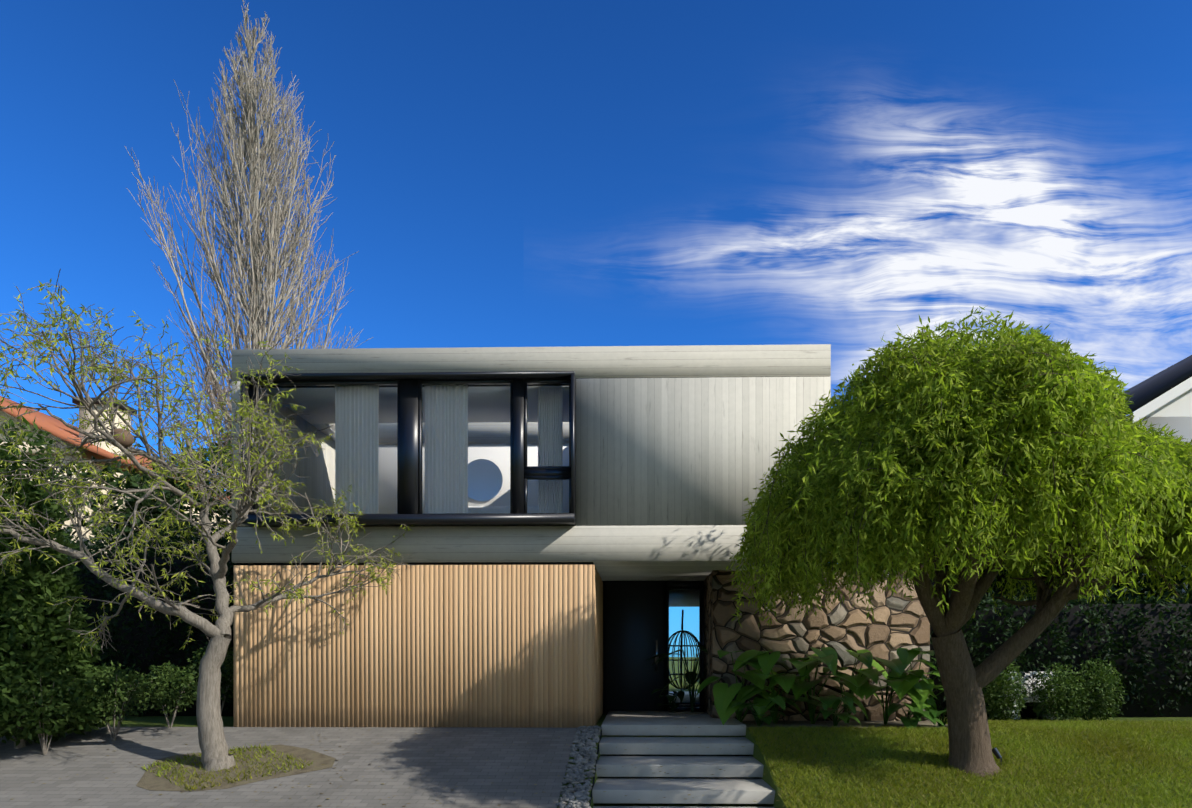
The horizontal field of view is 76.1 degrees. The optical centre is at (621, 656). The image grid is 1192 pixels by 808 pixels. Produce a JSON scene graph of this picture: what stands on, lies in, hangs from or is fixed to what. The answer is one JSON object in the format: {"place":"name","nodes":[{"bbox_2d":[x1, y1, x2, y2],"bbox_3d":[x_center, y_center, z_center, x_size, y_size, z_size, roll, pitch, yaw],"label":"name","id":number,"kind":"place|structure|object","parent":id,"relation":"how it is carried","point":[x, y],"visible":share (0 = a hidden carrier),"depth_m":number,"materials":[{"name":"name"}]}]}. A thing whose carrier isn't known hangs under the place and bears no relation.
{"place":"outdoors","nodes":[
{"label":"outdoors","id":0,"kind":"place"},
{"bbox_2d":[72,397,136,414],"bbox_3d":[-13.390,-6.484,19.776,1.000,0.130,1.000,0,0,1],"label":"chimney cap","id":1,"kind":"object","parent":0,"point":[74,401],"visible":0.14,"depth_m":19.32,"materials":[{"name":"grey concrete"}]},
{"bbox_2d":[1,404,231,552],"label":"neighbour walls","id":2,"kind":"structure","parent":0,"point":[88,454],"depth_m":19.37,"materials":[{"name":"white paint"}]},
{"bbox_2d":[0,410,80,453],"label":"neighbour gable","id":3,"kind":"structure","parent":2,"relation":"on","point":[2,420],"depth_m":18.19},
{"bbox_2d":[0,396,230,499],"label":"neighbour roof","id":4,"kind":"structure","parent":2,"relation":"on","point":[56,427],"depth_m":19.01,"materials":[{"name":"orange tile"}]},
{"bbox_2d":[7,515,235,716],"bbox_3d":[-9.257,-0.579,18.833,6.659,4.313,10.507,0,0,1],"label":"hedge","id":5,"kind":"object","parent":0,"point":[114,626],"depth_m":14.35,"materials":[{"name":"green plant"}]},
{"bbox_2d":[0,727,576,807],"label":"driveway","id":6,"kind":"structure","parent":0,"point":[422,769],"depth_m":9.94,"materials":[{"name":"grey concrete"}]},
{"bbox_2d":[14,455,233,754],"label":"shrub stems","id":7,"kind":"object","parent":6,"relation":"on","point":[44,746],"visible":0.31,"depth_m":10.94,"materials":[{"name":"brown plant"}]},
{"bbox_2d":[0,641,233,730],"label":"shrubs","id":8,"kind":"object","parent":7,"relation":"attached to","point":[167,698],"visible":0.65,"depth_m":11.25,"materials":[{"name":"green plant"}]},
{"bbox_2d":[0,269,415,770],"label":"tree","id":9,"kind":"object","parent":6,"relation":"on","point":[213,746],"depth_m":9.52,"materials":[{"name":"green plant"}]},
{"bbox_2d":[109,428,133,447],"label":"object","id":10,"kind":"object","parent":9,"relation":"attached to","point":[128,441],"visible":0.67,"depth_m":9.49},
{"bbox_2d":[136,745,335,790],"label":"tree pit soil","id":11,"kind":"structure","parent":6,"relation":"on","point":[149,780],"depth_m":9.90,"materials":[{"name":"brown soil"}]},
{"bbox_2d":[43,725,777,807],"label":"fallen leaves","id":12,"kind":"object","parent":6,"relation":"on","point":[403,750],"visible":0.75,"depth_m":9.78,"materials":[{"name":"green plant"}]},
{"bbox_2d":[257,383,568,513],"bbox_3d":[-3.278,-3.234,11.895,5.040,2.120,0.001,0,0,1],"label":"window glass","id":13,"kind":"object","parent":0,"point":[424,442],"depth_m":11.89,"materials":[{"name":"glass"}]},
{"bbox_2d":[261,386,568,440],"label":"ceiling","id":14,"kind":"structure","parent":0,"point":[388,407],"depth_m":13.08,"materials":[{"name":"grey paint"}]},
{"bbox_2d":[236,562,593,564],"bbox_3d":[-3.207,-1.456,15.499,5.681,0.052,6.910,0,0,1],"label":"garage head gap","id":15,"kind":"object","parent":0,"point":[501,563],"visible":0.21,"depth_m":12.03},
{"bbox_2d":[232,377,830,525],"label":"house upper walls","id":16,"kind":"structure","parent":0,"point":[674,451],"depth_m":11.87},
{"bbox_2d":[0,0,1191,656],"label":"sky","id":17,"kind":"structure","parent":0,"point":[508,173],"materials":[{"name":"blue"}]},
{"bbox_2d":[89,657,1191,807],"bbox_3d":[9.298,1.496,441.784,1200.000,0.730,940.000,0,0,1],"label":"ground","id":18,"kind":"structure","parent":0,"point":[191,721],"depth_m":10.15,"materials":[{"name":"green plant"}]},
{"bbox_2d":[0,416,121,745],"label":"bush","id":19,"kind":"object","parent":18,"relation":"on","point":[57,641],"visible":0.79,"depth_m":10.63,"materials":[{"name":"green plant"}]},
{"bbox_2d":[13,440,231,552],"bbox_3d":[-10.789,-3.681,21.064,5.217,5.835,10.410,0,0,40],"label":"tree","id":20,"kind":"object","parent":18,"relation":"on","point":[134,478],"visible":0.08,"depth_m":18.48,"materials":[{"name":"green plant"}]},
{"bbox_2d":[125,0,372,495],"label":"poplar","id":21,"kind":"object","parent":18,"relation":"on","point":[259,321],"visible":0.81,"depth_m":25.65,"materials":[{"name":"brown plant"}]},
{"bbox_2d":[589,729,601,804],"bbox_3d":[-0.616,1.536,5.896,0.382,0.790,12.000,0,0,1],"label":"edging","id":22,"kind":"object","parent":18,"relation":"on","point":[595,766],"visible":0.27,"depth_m":10.05,"materials":[{"name":"black metal"}]},
{"bbox_2d":[556,725,601,807],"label":"pebble strip","id":23,"kind":"object","parent":22,"relation":"on","point":[584,744],"visible":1,"depth_m":9.84,"materials":[{"name":"grey gravel"}]},
{"bbox_2d":[602,581,703,713],"bbox_3d":[0.647,-0.175,15.071,2.030,2.613,0.200,0,0,1],"label":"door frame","id":24,"kind":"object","parent":18,"relation":"on","point":[683,584],"depth_m":14.97,"materials":[{"name":"black metal"}]},
{"bbox_2d":[606,582,663,710],"bbox_3d":[0.269,-0.194,14.957,1.140,2.520,0.045,0,0,1],"label":"front door","id":25,"kind":"structure","parent":24,"relation":"in","point":[634,624],"depth_m":14.93,"materials":[{"name":"black wood"}]},
{"bbox_2d":[655,640,658,670],"bbox_3d":[0.698,-0.019,14.895,0.080,0.600,0.070,0,0,1],"label":"door handle","id":26,"kind":"object","parent":25,"relation":"attached to","point":[656,658],"visible":0.9,"depth_m":14.86,"materials":[{"name":"black metal"}]},
{"bbox_2d":[667,588,701,709],"bbox_3d":[1.239,-0.141,14.958,0.680,2.395,0.060,0,0,1],"label":"sidelight frame","id":27,"kind":"object","parent":24,"relation":"attached to","point":[700,642],"visible":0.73,"depth_m":14.94,"materials":[{"name":"black metal"}]},
{"bbox_2d":[592,711,774,807],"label":"entrance steps","id":28,"kind":"structure","parent":18,"relation":"on","point":[645,759],"depth_m":10.30,"materials":[{"name":"concrete"}]},
{"bbox_2d":[669,692,698,707],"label":"hall walls","id":29,"kind":"structure","parent":18,"relation":"on","point":[686,698],"depth_m":18.65,"materials":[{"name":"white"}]},
{"bbox_2d":[669,610,698,706],"bbox_3d":[1.307,0.034,16.152,1.036,2.033,1.053,0,0,1],"label":"egg chair","id":30,"kind":"object","parent":29,"relation":"on","point":[681,645],"depth_m":15.99,"materials":[{"name":"black metal"}]},
{"bbox_2d":[668,710,947,728],"bbox_3d":[3.105,1.104,13.367,4.440,0.095,3.000,0,0,1],"label":"edging","id":31,"kind":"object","parent":18,"relation":"on","point":[867,724],"depth_m":12.57,"materials":[{"name":"grey concrete"}]},
{"bbox_2d":[645,645,946,728],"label":"leafy plants","id":32,"kind":"object","parent":31,"relation":"on","point":[901,682],"depth_m":12.08,"materials":[{"name":"green plant"}]},
{"bbox_2d":[704,570,929,720],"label":"stone wall","id":33,"kind":"structure","parent":18,"relation":"on","point":[900,621],"depth_m":13.11,"materials":[{"name":"brown stone"}]},
{"bbox_2d":[725,306,1191,776],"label":"tree","id":34,"kind":"object","parent":18,"relation":"on","point":[901,419],"depth_m":7.41,"materials":[{"name":"green plant"}]},
{"bbox_2d":[992,747,1001,764],"bbox_3d":[4.947,1.339,10.039,0.132,0.280,0.072,0,0,16],"label":"garden spotlight","id":35,"kind":"object","parent":18,"relation":"on","point":[995,751],"visible":0.9,"depth_m":10.01,"materials":[{"name":"black metal"}]},
{"bbox_2d":[827,542,1191,603],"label":"trees","id":36,"kind":"object","parent":18,"relation":"on","point":[1141,589],"depth_m":16.55,"materials":[{"name":"green plant"}]},
{"bbox_2d":[1002,671,1056,718],"bbox_3d":[7.411,0.706,13.824,0.850,0.850,0.400,0,0,1],"label":"air conditioner body","id":37,"kind":"object","parent":18,"relation":"on","point":[1029,689],"visible":0.17,"depth_m":13.68,"materials":[{"name":"white paint"}]},
{"bbox_2d":[1019,670,1043,698],"bbox_3d":[7.331,0.501,13.566,0.520,0.520,0.012,0,0,1],"label":"ac unit grille","id":38,"kind":"object","parent":37,"relation":"attached to","point":[1032,675],"visible":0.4,"depth_m":13.56,"materials":[{"name":"black metal"}]},
{"bbox_2d":[982,658,1127,720],"bbox_3d":[7.482,0.635,13.248,2.590,1.282,0.960,0,0,1],"label":"bush","id":39,"kind":"object","parent":18,"relation":"on","point":[1079,692],"visible":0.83,"depth_m":13.13,"materials":[{"name":"green plant"}]},
{"bbox_2d":[930,582,1191,717],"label":"hedge","id":40,"kind":"object","parent":18,"relation":"on","point":[1061,656],"depth_m":14.11,"materials":[{"name":"green plant"}]},
{"bbox_2d":[669,591,698,705],"bbox_3d":[1.239,-0.141,14.958,0.600,2.315,0.001,0,0,1],"label":"sidelight glass","id":41,"kind":"object","parent":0,"point":[683,648],"visible":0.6,"depth_m":14.96,"materials":[{"name":"glass"}]},
{"bbox_2d":[712,132,1191,387],"bbox_3d":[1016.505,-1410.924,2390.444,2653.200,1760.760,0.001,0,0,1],"label":"cloud","id":42,"kind":"structure","parent":0,"point":[982,269],"depth_m":2387.11,"materials":[{"name":"white"}]},
{"bbox_2d":[1123,416,1191,591],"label":"neighbour walls","id":43,"kind":"structure","parent":0,"point":[1182,425],"depth_m":20.56,"materials":[{"name":"white paint"}]},
{"bbox_2d":[1121,355,1191,417],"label":"neighbour roof","id":44,"kind":"structure","parent":43,"relation":"on","point":[1148,390],"depth_m":22.05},
{"bbox_2d":[1129,377,1191,422],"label":"neighbour gable","id":45,"kind":"structure","parent":43,"relation":"on","point":[1175,401],"depth_m":20.55,"materials":[{"name":"white paint"}]},
{"bbox_3d":[-0.309,-0.175,18.267,11.340,2.613,9.250,0,0,1],"label":"ground floor block","id":46,"kind":"object","parent":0,"visible":0},
{"bbox_2d":[232,344,830,606],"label":"house upper bands","id":47,"kind":"object","parent":46,"relation":"on","point":[663,553],"visible":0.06,"depth_m":11.93,"materials":[{"name":"white paint"}]},
{"bbox_2d":[335,385,378,513],"bbox_3d":[-4.204,-3.189,12.096,0.700,2.250,0.095,0,0,1],"label":"curtain","id":48,"kind":"object","parent":47,"relation":"hanging from","point":[357,467],"depth_m":12.09,"materials":[{"name":"white fabric"}]},
{"bbox_2d":[240,371,575,526],"bbox_3d":[-3.279,-3.194,11.830,5.140,2.296,0.350,0,0,1],"label":"window frame","id":49,"kind":"object","parent":47,"relation":"attached to","point":[409,448],"visible":0.94,"depth_m":11.80,"materials":[{"name":"black metal"}]},
{"bbox_2d":[425,385,467,513],"bbox_3d":[-2.774,-3.189,12.064,0.700,2.250,0.097,0,0,1],"label":"curtain","id":50,"kind":"object","parent":47,"relation":"hanging from","point":[449,466],"depth_m":12.06,"materials":[{"name":"white fabric"}]},
{"bbox_2d":[379,443,568,513],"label":"bedroom walls","id":51,"kind":"structure","parent":47,"relation":"in","point":[388,493],"depth_m":15.54,"materials":[{"name":"white paint"}]},
{"bbox_2d":[468,459,502,500],"bbox_3d":[-2.839,-3.589,15.527,0.860,0.860,0.030,0,0,1],"label":"round mirror","id":52,"kind":"object","parent":51,"relation":"attached to","point":[491,490],"depth_m":15.51,"materials":[{"name":"blue mirror"}]},
{"bbox_2d":[238,376,829,526],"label":"house joints","id":53,"kind":"object","parent":47,"relation":"attached to","point":[487,385],"visible":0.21,"depth_m":12.12,"materials":[{"name":"black metal"}]},
{"bbox_2d":[538,388,562,512],"bbox_3d":[-1.149,-3.189,12.310,0.400,2.250,0.095,0,0,1],"label":"curtain","id":54,"kind":"object","parent":47,"relation":"hanging from","point":[549,496],"depth_m":12.30,"materials":[{"name":"white fabric"}]},
{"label":"bedroom floor","id":55,"kind":"structure","parent":0,"visible":0},
{"bbox_2d":[468,506,537,512],"bbox_3d":[-2.304,-2.546,14.380,2.100,0.996,2.290,0,0,1],"label":"bed","id":56,"kind":"object","parent":55,"relation":"on","point":[486,509],"depth_m":13.24,"materials":[{"name":"white fabric"}]},
{"bbox_3d":[-3.207,-0.149,15.480,5.681,2.561,6.950,0,0,1],"label":"garage","id":57,"kind":"object","parent":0,"visible":0},
{"bbox_2d":[234,565,602,727],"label":"wood cladding","id":58,"kind":"structure","parent":57,"relation":"on","point":[505,646],"depth_m":11.97,"materials":[{"name":"brown wood"}]}
]}

